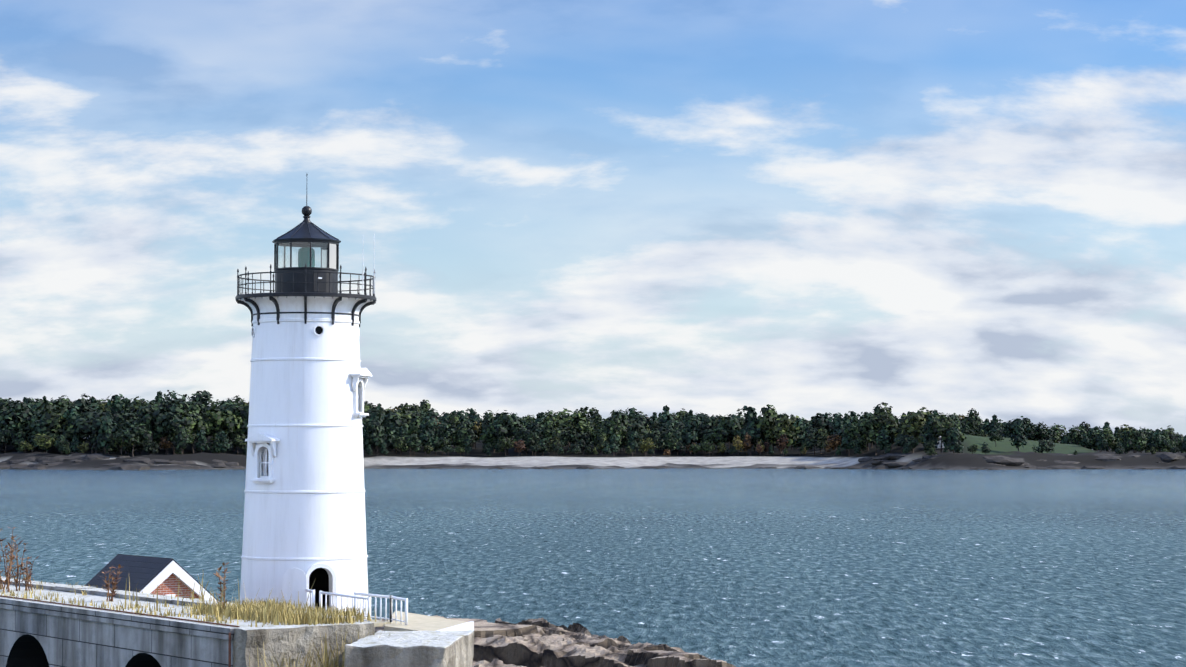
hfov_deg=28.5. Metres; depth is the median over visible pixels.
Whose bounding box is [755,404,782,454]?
tree
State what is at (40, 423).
tree
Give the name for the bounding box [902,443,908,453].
tree
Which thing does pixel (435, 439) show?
tree
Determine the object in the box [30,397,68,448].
tree
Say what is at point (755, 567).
sea water
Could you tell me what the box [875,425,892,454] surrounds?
tree
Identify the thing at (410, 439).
tree
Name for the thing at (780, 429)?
tree
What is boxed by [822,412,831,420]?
tree
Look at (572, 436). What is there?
tree
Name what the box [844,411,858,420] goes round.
tree
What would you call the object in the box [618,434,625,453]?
tree
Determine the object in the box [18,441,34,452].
tree
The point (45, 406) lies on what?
tree
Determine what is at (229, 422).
tree
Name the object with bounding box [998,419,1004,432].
tree
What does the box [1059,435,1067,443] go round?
tree
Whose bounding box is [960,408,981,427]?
tree
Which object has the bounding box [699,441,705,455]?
tree
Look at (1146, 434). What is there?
tree
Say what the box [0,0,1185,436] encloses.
sky
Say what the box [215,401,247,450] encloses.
tree
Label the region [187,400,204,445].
tree
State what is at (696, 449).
tree
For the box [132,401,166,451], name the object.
tree
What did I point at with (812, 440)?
tree
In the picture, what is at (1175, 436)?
tree
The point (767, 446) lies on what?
tree
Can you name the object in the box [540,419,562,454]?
tree
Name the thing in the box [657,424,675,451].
tree
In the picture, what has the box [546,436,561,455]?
tree
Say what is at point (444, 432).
tree
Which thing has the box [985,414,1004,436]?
tree
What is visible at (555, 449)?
tree
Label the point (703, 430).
tree
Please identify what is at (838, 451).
tree
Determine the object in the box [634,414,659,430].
tree
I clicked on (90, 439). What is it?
tree
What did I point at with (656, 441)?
tree
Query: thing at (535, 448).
tree
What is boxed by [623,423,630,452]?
tree
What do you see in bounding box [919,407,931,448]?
tree
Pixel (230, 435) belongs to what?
tree
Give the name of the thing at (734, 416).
tree
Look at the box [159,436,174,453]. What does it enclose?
tree
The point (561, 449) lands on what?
tree
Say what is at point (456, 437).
tree
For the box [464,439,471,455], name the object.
tree
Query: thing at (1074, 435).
tree
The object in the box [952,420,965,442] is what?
tree
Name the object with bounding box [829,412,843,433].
tree
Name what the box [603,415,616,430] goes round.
tree
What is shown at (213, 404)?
tree
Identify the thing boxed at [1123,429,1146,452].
tree
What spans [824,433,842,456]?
tree
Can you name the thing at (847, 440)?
tree
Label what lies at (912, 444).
tree
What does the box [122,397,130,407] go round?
tree
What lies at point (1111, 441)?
tree
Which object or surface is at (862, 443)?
tree
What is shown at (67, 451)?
tree
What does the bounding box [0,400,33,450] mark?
tree
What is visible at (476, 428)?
tree
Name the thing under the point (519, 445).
tree
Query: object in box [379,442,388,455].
tree
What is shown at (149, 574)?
oil house
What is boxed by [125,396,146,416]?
tree
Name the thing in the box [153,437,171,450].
tree
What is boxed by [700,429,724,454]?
tree
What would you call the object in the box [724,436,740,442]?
tree
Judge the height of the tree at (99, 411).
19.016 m
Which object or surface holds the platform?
on the ledge rock
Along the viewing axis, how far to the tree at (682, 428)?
1131.18 m
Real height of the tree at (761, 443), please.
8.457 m
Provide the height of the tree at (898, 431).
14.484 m
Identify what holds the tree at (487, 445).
on the shore land
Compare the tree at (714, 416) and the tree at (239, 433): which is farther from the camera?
the tree at (714, 416)
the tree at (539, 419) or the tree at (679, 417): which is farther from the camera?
the tree at (679, 417)
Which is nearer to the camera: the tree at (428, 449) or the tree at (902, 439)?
the tree at (902, 439)
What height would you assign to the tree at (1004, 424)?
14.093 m
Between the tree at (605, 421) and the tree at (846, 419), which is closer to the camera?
the tree at (846, 419)
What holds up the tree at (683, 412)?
on the shore land
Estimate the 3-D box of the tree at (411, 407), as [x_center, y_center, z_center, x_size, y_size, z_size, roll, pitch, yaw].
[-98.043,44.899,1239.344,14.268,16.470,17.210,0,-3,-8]
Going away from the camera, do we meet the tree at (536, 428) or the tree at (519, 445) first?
the tree at (519, 445)
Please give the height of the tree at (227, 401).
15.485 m
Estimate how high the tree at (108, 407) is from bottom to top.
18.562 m
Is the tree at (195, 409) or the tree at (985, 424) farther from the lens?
the tree at (985, 424)
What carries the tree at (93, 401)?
on the shore land
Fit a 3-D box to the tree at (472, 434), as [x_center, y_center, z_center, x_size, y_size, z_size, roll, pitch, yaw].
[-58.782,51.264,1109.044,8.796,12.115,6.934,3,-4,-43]
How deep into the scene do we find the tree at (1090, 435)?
1107.63 m
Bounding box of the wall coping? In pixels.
[0,577,374,666]
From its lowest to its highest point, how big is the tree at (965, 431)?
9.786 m
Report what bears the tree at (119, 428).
on the shore land
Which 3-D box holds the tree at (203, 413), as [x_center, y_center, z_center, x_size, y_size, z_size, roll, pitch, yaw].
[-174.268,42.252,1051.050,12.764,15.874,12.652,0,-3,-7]
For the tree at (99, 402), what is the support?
on the shore land
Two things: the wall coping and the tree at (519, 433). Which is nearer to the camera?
the wall coping
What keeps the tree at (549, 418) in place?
on the shore land
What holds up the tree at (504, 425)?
on the shore land
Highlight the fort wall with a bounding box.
[0,608,234,666]
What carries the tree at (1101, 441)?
on the shore land
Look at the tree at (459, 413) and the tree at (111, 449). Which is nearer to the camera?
the tree at (111, 449)
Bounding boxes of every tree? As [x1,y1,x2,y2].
[0,398,16,408]
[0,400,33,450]
[0,406,16,434]
[0,426,16,452]
[12,429,26,449]
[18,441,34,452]
[23,417,36,452]
[25,398,43,404]
[26,398,32,410]
[28,418,47,451]
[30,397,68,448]
[30,402,55,452]
[30,403,38,414]
[33,433,56,452]
[38,427,52,452]
[41,410,83,453]
[54,435,69,453]
[60,395,70,401]
[62,406,86,452]
[65,445,70,453]
[69,435,80,452]
[72,409,113,452]
[74,393,93,440]
[77,443,89,452]
[82,415,100,452]
[88,396,100,445]
[89,407,117,421]
[91,439,103,453]
[94,416,116,453]
[97,400,105,406]
[99,410,118,453]
[103,443,117,452]
[105,403,129,411]
[107,394,127,419]
[111,410,137,426]
[111,430,132,455]
[115,425,131,453]
[116,414,138,444]
[118,422,151,456]
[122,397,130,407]
[122,442,134,455]
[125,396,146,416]
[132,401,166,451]
[134,440,148,454]
[144,439,159,453]
[149,401,190,453]
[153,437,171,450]
[154,391,164,401]
[155,400,186,453]
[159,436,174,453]
[160,390,194,411]
[167,424,194,452]
[172,399,195,448]
[173,426,190,454]
[174,412,211,453]
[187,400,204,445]
[189,390,214,413]
[193,414,208,449]
[194,429,209,452]
[199,410,211,439]
[204,406,242,439]
[208,399,225,408]
[208,434,232,446]
[210,438,227,452]
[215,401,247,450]
[216,431,231,453]
[218,425,235,439]
[221,399,230,407]
[227,395,244,405]
[232,432,246,453]
[235,431,247,445]
[238,403,248,434]
[242,446,246,455]
[362,401,370,418]
[362,416,369,427]
[362,423,369,449]
[364,418,394,455]
[365,444,372,454]
[366,412,386,453]
[367,407,388,423]
[372,408,390,417]
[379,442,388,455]
[382,411,408,451]
[385,407,415,423]
[388,426,399,454]
[392,437,408,455]
[396,426,407,455]
[398,403,421,414]
[398,433,420,456]
[408,410,425,419]
[408,416,420,452]
[417,416,436,454]
[418,399,433,415]
[422,444,433,456]
[424,418,438,441]
[429,409,439,423]
[430,435,440,454]
[434,422,455,453]
[434,439,449,454]
[438,412,451,439]
[443,446,454,456]
[446,413,464,447]
[450,428,460,453]
[452,419,475,433]
[452,428,465,454]
[455,426,470,454]
[455,446,464,455]
[456,410,466,422]
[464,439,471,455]
[465,408,476,420]
[468,414,481,444]
[468,429,476,453]
[473,422,482,449]
[474,420,488,449]
[477,422,498,455]
[481,412,490,423]
[482,443,493,456]
[486,448,491,455]
[490,410,524,454]
[494,437,504,455]
[497,436,513,456]
[511,426,528,454]
[512,439,525,455]
[513,427,537,454]
[523,418,534,425]
[523,431,539,455]
[530,413,544,437]
[530,422,542,452]
[530,444,541,451]
[538,436,547,455]
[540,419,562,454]
[542,413,556,423]
[544,410,556,416]
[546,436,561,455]
[550,408,590,453]
[551,439,560,455]
[557,441,563,453]
[559,425,579,454]
[567,444,580,456]
[571,431,594,454]
[579,406,601,423]
[582,424,594,453]
[584,421,598,428]
[584,446,591,453]
[585,414,600,426]
[590,427,608,454]
[596,435,606,455]
[599,417,609,442]
[602,416,626,454]
[602,441,610,456]
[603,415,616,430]
[606,411,633,450]
[609,435,619,455]
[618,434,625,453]
[622,420,648,454]
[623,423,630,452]
[625,407,638,418]
[625,445,632,453]
[626,431,638,455]
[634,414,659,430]
[638,437,654,456]
[643,429,664,455]
[649,425,658,448]
[651,412,658,421]
[657,405,678,429]
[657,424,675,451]
[660,434,666,454]
[663,432,677,455]
[663,449,669,454]
[665,421,672,448]
[667,423,688,453]
[672,412,684,421]
[672,429,684,454]
[675,421,696,452]
[677,408,686,416]
[681,415,699,454]
[683,412,689,445]
[688,412,715,451]
[688,443,701,453]
[695,414,713,453]
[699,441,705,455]
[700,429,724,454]
[703,442,714,456]
[710,414,732,449]
[712,415,735,452]
[714,415,743,454]
[717,442,727,456]
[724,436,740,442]
[726,445,737,453]
[728,414,738,443]
[732,435,743,455]
[736,405,762,455]
[742,433,752,455]
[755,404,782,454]
[756,444,762,455]
[758,439,764,455]
[762,440,769,451]
[769,414,801,455]
[769,446,773,454]
[775,433,788,455]
[789,417,808,455]
[799,443,807,455]
[804,427,820,454]
[808,413,833,449]
[818,429,829,455]
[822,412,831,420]
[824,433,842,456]
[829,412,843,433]
[830,416,843,455]
[836,446,840,456]
[838,422,858,455]
[842,417,866,454]
[843,414,853,453]
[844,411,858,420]
[852,437,866,454]
[853,440,861,456]
[857,412,874,450]
[857,414,881,454]
[874,402,900,452]
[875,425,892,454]
[876,423,901,452]
[893,411,926,452]
[893,434,909,452]
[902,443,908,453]
[907,436,919,452]
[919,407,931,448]
[920,415,957,452]
[921,414,939,442]
[921,424,937,447]
[923,440,935,452]
[926,447,936,454]
[942,425,952,450]
[945,426,963,452]
[946,414,955,423]
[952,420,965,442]
[955,437,963,452]
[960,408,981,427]
[960,416,978,428]
[961,425,973,435]
[967,444,977,453]
[969,426,978,435]
[974,423,984,434]
[976,429,988,436]
[981,419,989,436]
[981,442,990,454]
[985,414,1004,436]
[989,431,1003,446]
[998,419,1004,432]
[1002,421,1010,436]
[1003,429,1010,437]
[1004,416,1033,435]
[1009,420,1028,450]
[1025,423,1037,439]
[1026,422,1050,440]
[1032,439,1051,452]
[1045,429,1053,442]
[1047,438,1054,452]
[1049,423,1067,441]
[1051,431,1060,442]
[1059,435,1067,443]
[1066,425,1087,446]
[1074,421,1094,446]
[1081,433,1089,444]
[1083,428,1098,449]
[1090,431,1107,450]
[1095,431,1108,451]
[1102,427,1116,451]
[1103,421,1115,451]
[1111,436,1121,450]
[1115,448,1124,454]
[1118,424,1134,452]
[1120,431,1131,452]
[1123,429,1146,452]
[1136,427,1153,451]
[1145,432,1154,449]
[1149,429,1162,451]
[1149,446,1156,453]
[1151,434,1169,450]
[1163,440,1175,451]
[1167,425,1174,433]
[1169,433,1183,441]
[1170,446,1178,452]
[1173,437,1182,452]
[1180,435,1185,452]
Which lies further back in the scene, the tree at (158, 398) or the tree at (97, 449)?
the tree at (158, 398)
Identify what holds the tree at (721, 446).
on the shore land
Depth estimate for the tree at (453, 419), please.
1133.39 m
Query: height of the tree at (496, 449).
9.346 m
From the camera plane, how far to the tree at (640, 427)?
1108.02 m
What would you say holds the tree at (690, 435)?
on the shore land
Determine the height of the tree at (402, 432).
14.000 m
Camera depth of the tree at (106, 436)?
1004.87 m
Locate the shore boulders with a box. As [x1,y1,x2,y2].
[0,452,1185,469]
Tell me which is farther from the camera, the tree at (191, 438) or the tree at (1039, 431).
the tree at (1039, 431)
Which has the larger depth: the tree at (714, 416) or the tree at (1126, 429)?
the tree at (714, 416)
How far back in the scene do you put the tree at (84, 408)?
1044.32 m
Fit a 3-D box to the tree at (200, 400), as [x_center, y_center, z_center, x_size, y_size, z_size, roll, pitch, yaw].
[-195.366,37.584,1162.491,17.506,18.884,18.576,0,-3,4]
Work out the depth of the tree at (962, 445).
995.19 m
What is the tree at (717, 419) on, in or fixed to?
on the shore land
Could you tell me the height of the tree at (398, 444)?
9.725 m
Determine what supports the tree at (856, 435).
on the shore land
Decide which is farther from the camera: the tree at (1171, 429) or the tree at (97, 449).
the tree at (1171, 429)
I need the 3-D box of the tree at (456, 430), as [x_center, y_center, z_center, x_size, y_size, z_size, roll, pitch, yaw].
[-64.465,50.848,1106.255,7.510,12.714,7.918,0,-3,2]
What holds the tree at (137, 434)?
on the shore land
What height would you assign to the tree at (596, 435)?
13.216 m
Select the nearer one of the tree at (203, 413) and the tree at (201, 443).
the tree at (201, 443)
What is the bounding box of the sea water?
[0,468,1185,666]
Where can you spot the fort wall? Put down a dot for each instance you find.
(28, 639)
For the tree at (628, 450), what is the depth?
1084.84 m
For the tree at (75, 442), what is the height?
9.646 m
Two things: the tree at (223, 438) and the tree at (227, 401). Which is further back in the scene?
the tree at (227, 401)
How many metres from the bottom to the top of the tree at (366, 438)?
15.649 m
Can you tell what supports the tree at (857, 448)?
on the shore land
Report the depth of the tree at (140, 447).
1009.93 m
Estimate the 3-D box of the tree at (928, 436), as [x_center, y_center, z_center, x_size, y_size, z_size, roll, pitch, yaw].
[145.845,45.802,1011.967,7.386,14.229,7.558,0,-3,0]
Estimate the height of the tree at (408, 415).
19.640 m
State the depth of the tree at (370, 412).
1102.23 m
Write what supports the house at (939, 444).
on the shore land
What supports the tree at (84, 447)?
on the shore land
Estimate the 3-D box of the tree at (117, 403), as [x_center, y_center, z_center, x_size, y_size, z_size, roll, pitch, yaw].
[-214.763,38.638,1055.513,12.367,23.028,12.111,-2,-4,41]
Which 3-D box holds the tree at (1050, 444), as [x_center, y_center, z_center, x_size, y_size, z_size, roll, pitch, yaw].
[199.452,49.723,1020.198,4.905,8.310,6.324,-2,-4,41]
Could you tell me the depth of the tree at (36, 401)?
1154.82 m
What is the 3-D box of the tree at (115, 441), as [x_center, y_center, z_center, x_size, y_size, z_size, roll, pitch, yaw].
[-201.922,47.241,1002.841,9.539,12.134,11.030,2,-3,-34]
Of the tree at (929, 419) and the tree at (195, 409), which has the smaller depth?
the tree at (929, 419)
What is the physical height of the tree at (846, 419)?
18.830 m
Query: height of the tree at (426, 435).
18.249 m
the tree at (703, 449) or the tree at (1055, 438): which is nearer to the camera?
the tree at (703, 449)
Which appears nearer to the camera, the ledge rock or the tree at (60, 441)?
the ledge rock
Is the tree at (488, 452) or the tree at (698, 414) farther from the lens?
the tree at (698, 414)
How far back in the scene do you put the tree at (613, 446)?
1088.42 m
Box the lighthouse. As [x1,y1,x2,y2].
[235,174,375,618]
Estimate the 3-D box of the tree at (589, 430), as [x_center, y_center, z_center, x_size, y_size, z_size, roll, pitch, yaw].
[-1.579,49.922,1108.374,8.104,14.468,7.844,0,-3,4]
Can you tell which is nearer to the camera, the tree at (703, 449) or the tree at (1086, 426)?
the tree at (703, 449)
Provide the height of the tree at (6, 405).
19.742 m
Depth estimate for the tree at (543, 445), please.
1082.98 m
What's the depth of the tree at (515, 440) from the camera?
1096.11 m
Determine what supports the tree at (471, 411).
on the shore land
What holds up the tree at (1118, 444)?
on the shore land
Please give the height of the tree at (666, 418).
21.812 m
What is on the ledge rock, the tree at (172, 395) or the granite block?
the granite block
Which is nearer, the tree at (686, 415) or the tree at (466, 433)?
the tree at (466, 433)
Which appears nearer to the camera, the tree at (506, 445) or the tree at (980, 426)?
the tree at (506, 445)
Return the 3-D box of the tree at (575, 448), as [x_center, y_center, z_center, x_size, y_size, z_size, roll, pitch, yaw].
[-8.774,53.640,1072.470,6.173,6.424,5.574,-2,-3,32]
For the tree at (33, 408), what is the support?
on the shore land
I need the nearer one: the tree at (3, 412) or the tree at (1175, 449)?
the tree at (1175, 449)
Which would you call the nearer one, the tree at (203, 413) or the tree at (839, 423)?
the tree at (203, 413)
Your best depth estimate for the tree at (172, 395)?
1062.52 m
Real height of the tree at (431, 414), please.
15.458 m
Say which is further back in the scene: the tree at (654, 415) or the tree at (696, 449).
the tree at (654, 415)
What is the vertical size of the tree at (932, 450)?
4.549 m
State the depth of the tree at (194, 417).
1032.95 m
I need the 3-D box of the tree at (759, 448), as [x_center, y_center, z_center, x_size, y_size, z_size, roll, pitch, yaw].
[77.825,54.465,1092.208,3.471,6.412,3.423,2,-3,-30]
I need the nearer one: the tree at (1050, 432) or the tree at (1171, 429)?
the tree at (1050, 432)
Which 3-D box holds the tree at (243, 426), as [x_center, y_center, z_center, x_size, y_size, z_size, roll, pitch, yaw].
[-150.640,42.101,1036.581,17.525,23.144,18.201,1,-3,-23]
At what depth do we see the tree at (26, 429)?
1048.80 m
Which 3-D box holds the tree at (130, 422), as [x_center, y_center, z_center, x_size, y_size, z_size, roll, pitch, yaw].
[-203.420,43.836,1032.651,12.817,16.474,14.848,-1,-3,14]
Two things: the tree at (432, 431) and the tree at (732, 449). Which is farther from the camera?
the tree at (432, 431)
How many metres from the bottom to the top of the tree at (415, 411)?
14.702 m
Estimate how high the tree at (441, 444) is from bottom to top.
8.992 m
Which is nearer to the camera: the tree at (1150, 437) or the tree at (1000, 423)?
the tree at (1150, 437)
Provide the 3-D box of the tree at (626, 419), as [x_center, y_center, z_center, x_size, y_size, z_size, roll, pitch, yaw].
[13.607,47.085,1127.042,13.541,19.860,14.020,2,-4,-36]
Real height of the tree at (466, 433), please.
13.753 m
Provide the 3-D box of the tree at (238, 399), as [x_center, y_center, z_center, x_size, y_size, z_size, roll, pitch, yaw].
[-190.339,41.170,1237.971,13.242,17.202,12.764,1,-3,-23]
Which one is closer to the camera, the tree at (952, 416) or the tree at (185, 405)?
the tree at (185, 405)
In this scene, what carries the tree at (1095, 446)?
on the shore land
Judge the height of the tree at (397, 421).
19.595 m
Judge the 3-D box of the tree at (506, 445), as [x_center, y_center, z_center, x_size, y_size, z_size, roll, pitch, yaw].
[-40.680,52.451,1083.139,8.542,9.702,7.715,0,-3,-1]
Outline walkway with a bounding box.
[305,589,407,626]
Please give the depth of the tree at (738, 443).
1098.84 m
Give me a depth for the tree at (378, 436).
1064.25 m
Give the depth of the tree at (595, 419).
1167.18 m
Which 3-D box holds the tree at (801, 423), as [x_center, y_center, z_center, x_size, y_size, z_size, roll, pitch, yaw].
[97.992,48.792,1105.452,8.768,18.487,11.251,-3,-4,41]
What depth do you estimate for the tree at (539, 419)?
1122.32 m
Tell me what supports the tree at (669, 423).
on the shore land
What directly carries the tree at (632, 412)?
on the shore land
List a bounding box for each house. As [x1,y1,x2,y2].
[85,554,218,600]
[936,437,945,448]
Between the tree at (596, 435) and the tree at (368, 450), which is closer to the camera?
the tree at (368, 450)
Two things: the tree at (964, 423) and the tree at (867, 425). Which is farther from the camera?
the tree at (964, 423)
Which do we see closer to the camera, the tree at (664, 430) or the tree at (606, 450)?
the tree at (606, 450)
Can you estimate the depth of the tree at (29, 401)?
1112.85 m
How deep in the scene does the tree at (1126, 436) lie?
1032.56 m
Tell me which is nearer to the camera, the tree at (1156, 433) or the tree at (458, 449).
the tree at (1156, 433)
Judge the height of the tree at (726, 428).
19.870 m
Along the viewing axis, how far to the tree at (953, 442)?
989.19 m
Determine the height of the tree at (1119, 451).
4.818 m
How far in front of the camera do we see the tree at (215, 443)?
1006.29 m
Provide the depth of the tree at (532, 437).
1086.50 m
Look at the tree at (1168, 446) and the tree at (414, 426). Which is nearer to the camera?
the tree at (1168, 446)
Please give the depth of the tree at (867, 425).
1045.41 m
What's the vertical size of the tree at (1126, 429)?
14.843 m
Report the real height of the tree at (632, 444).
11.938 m
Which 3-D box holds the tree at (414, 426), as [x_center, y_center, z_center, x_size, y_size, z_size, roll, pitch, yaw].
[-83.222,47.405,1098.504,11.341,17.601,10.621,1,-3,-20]
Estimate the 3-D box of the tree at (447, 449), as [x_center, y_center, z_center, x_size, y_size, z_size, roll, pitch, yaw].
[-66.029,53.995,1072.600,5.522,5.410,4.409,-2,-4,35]
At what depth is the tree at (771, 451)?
1091.91 m
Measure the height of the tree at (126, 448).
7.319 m
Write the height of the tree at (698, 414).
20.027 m
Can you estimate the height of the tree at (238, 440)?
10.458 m
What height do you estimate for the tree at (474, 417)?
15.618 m
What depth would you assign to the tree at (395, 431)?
1080.39 m
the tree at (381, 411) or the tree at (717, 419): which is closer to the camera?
the tree at (381, 411)
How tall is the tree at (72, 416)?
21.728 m
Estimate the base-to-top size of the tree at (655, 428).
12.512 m
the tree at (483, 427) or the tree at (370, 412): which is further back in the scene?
the tree at (483, 427)
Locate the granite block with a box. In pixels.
[344,630,473,666]
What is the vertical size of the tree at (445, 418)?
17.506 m
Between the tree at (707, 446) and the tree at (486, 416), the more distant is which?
the tree at (486, 416)
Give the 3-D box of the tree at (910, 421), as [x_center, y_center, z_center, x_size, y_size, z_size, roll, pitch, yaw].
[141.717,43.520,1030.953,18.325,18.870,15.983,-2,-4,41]
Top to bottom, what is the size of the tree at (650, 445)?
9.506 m
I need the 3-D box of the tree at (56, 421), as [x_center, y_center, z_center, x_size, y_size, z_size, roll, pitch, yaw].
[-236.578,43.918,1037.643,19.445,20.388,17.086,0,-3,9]
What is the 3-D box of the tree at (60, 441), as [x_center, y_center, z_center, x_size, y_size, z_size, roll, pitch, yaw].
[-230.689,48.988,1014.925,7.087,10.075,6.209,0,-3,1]
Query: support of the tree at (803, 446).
on the shore land
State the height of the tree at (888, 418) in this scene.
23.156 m
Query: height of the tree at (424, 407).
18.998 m
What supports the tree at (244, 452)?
on the shore land
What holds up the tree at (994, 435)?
on the shore land
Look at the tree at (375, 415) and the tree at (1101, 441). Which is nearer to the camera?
the tree at (1101, 441)
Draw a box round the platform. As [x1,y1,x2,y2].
[384,611,473,630]
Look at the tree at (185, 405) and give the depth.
1031.99 m
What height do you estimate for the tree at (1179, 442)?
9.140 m
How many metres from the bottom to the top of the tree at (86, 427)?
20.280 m
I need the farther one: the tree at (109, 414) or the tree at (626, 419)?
the tree at (626, 419)
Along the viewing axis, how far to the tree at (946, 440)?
1010.12 m
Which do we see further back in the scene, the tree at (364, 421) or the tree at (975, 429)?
the tree at (975, 429)
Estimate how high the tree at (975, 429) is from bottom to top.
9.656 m
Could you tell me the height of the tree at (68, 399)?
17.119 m
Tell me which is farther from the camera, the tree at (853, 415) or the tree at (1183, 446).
the tree at (853, 415)
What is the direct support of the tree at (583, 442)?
on the shore land
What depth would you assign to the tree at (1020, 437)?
1024.42 m
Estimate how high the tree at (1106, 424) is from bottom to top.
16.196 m
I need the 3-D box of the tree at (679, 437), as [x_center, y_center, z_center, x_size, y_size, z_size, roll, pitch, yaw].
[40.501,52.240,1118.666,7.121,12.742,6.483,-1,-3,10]
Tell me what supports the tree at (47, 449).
on the shore land
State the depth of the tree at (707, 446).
1101.67 m
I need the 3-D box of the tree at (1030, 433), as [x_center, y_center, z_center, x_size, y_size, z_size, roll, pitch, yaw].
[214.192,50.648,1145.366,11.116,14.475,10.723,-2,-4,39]
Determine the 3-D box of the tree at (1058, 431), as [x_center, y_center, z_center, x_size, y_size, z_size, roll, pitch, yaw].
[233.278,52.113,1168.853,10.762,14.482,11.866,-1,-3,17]
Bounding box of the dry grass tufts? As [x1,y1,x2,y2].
[0,574,390,666]
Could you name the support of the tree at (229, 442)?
on the shore land
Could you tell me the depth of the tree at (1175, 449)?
1016.63 m
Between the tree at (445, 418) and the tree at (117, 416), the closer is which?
the tree at (117, 416)
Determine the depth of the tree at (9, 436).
1043.62 m
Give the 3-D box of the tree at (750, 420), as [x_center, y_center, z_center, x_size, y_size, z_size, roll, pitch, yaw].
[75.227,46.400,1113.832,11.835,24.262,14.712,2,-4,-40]
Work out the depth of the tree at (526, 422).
1153.01 m
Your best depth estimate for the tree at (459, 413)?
1148.61 m
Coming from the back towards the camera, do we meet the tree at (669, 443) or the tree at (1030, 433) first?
the tree at (1030, 433)
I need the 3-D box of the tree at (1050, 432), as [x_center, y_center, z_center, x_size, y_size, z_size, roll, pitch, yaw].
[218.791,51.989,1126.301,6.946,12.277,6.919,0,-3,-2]
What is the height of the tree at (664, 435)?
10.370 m
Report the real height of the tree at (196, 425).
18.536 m
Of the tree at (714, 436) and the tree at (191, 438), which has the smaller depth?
the tree at (191, 438)
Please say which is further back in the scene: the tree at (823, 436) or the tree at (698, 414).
the tree at (698, 414)
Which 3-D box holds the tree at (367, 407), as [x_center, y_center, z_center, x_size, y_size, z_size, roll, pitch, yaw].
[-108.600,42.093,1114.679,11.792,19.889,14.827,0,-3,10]
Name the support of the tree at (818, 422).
on the shore land
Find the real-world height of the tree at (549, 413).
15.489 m
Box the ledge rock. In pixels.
[374,615,741,666]
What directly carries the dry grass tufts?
on the wall coping
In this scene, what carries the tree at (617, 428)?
on the shore land
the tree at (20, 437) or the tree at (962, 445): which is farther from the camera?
the tree at (20, 437)
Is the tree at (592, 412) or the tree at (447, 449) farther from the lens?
the tree at (592, 412)
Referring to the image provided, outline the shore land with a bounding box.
[0,433,1185,469]
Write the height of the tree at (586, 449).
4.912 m
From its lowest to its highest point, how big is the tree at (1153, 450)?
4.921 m
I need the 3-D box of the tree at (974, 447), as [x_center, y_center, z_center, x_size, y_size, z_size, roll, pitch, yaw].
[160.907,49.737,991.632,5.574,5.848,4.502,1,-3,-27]
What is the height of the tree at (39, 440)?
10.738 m
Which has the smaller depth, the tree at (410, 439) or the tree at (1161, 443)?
the tree at (1161, 443)
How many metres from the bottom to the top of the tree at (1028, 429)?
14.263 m
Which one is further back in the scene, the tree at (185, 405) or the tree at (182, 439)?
the tree at (185, 405)
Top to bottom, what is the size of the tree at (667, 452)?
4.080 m
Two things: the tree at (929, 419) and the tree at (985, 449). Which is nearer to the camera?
the tree at (985, 449)
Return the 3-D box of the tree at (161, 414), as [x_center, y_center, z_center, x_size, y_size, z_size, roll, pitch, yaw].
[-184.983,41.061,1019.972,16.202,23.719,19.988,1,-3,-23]
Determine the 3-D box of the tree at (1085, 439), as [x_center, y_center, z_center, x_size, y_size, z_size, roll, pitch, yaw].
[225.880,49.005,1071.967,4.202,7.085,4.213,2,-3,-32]
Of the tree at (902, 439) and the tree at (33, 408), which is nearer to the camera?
the tree at (902, 439)
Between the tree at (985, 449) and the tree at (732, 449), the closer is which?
the tree at (985, 449)
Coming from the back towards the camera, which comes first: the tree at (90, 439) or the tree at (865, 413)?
the tree at (865, 413)
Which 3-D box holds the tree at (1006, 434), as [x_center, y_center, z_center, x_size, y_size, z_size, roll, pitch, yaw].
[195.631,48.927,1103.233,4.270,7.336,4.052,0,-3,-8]
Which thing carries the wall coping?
attached to the fort wall
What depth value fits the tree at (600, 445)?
1087.35 m
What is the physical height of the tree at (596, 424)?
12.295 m
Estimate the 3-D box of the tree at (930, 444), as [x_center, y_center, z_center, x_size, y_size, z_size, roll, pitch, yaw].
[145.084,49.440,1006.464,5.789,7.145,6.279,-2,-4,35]
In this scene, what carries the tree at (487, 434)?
on the shore land
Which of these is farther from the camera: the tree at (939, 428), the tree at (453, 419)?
the tree at (453, 419)
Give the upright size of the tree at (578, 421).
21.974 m
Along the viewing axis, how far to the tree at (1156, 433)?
1040.98 m
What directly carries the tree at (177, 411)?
on the shore land
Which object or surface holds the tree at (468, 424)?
on the shore land
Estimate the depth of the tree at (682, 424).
1136.30 m
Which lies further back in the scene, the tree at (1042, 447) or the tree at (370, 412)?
the tree at (370, 412)
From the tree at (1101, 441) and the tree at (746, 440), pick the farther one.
the tree at (746, 440)
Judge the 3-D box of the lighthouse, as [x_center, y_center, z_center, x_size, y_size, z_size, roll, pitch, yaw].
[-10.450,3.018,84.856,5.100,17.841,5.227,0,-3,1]
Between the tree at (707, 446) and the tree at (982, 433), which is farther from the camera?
the tree at (982, 433)
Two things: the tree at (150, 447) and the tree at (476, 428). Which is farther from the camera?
the tree at (476, 428)

